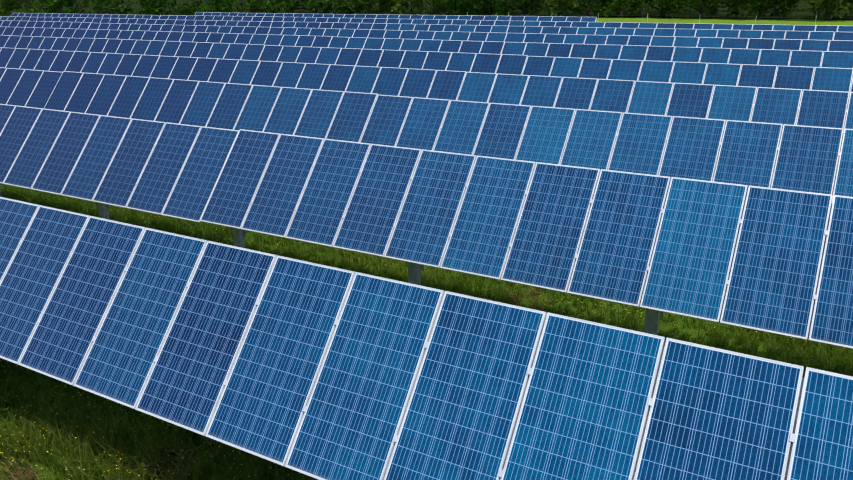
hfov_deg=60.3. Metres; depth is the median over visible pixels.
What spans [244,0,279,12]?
tree
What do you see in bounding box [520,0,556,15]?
tree
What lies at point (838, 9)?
tree
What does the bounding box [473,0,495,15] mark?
tree
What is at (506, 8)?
tree
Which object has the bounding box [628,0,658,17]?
tree
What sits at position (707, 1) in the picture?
tree
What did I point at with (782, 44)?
pv table row
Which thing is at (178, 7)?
tree
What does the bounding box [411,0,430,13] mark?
tree
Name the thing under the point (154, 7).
tree
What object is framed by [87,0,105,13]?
tree
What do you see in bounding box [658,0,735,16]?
tree
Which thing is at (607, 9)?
tree
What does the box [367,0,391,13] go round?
tree
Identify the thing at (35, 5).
tree
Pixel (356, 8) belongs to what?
tree
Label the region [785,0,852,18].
tree
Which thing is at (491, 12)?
tree
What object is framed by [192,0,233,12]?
tree
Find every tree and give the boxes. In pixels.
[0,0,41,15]
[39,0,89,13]
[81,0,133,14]
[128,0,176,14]
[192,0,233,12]
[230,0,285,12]
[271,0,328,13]
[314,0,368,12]
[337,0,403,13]
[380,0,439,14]
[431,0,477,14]
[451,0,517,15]
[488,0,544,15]
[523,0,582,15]
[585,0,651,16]
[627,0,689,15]
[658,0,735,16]
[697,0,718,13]
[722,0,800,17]
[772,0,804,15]
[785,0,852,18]
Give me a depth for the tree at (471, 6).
93.16 m
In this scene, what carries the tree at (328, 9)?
on the meadow ground at (796, 16)
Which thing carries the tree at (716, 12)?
on the meadow ground at (796, 16)
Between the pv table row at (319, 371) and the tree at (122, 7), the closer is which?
the pv table row at (319, 371)
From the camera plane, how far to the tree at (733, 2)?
78.88 m
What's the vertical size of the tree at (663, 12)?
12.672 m
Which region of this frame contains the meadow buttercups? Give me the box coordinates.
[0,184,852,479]
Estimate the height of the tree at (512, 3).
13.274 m
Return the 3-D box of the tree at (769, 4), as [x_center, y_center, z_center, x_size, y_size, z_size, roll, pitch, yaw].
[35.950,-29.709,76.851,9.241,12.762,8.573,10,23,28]
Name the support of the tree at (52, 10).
on the meadow ground at (796, 16)
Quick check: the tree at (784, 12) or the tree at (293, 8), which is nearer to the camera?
the tree at (784, 12)
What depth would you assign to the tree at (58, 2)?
102.86 m
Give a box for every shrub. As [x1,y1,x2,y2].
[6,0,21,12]
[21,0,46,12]
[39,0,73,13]
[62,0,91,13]
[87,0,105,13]
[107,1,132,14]
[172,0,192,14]
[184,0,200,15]
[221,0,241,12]
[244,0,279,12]
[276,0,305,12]
[308,1,323,13]
[332,0,347,12]
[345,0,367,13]
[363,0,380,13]
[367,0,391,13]
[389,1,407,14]
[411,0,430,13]
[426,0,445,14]
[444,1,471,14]
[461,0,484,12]
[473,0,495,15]
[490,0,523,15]
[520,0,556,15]
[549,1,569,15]
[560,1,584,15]
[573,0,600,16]
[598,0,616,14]
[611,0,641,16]
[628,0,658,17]
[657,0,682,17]
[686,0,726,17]
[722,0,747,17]
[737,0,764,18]
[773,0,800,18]
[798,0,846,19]
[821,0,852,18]
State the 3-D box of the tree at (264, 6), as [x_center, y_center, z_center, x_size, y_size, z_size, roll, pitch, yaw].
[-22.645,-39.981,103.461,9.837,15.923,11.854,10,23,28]
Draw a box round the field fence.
[467,12,852,22]
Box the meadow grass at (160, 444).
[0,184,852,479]
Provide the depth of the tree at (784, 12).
76.36 m
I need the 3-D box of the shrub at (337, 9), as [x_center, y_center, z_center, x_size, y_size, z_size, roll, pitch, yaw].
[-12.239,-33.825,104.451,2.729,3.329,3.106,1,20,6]
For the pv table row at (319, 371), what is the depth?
6.76 m
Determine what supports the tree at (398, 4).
on the meadow ground at (796, 16)
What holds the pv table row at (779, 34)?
on the meadow ground at (796, 16)
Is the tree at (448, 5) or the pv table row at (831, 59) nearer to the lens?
the pv table row at (831, 59)
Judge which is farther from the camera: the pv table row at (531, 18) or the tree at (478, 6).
the tree at (478, 6)
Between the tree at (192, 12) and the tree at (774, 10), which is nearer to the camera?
the tree at (774, 10)
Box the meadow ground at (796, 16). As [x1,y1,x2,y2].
[0,0,852,479]
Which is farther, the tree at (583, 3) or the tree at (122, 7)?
the tree at (122, 7)
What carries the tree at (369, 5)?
on the meadow ground at (796, 16)
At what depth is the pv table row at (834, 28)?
47.17 m
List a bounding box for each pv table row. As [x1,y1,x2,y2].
[0,16,852,41]
[0,20,852,52]
[0,27,852,68]
[0,35,852,94]
[0,47,852,132]
[0,67,852,203]
[0,104,852,348]
[0,197,852,479]
[11,13,852,32]
[194,12,596,21]
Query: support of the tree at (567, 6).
on the meadow ground at (796, 16)
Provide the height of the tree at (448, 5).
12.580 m
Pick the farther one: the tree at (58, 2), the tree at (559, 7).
the tree at (58, 2)
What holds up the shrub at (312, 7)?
on the meadow ground at (796, 16)
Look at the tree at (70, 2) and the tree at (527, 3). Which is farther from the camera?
the tree at (70, 2)
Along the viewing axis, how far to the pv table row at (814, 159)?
16.45 m
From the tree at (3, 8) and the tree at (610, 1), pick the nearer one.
the tree at (610, 1)
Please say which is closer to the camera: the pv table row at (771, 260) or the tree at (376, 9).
the pv table row at (771, 260)
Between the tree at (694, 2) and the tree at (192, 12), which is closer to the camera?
the tree at (694, 2)
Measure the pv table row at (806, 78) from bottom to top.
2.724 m
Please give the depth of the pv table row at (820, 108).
21.48 m
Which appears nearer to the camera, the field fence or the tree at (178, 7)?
the field fence
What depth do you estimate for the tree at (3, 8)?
101.97 m
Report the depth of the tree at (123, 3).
102.03 m
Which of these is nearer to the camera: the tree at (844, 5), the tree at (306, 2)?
the tree at (844, 5)

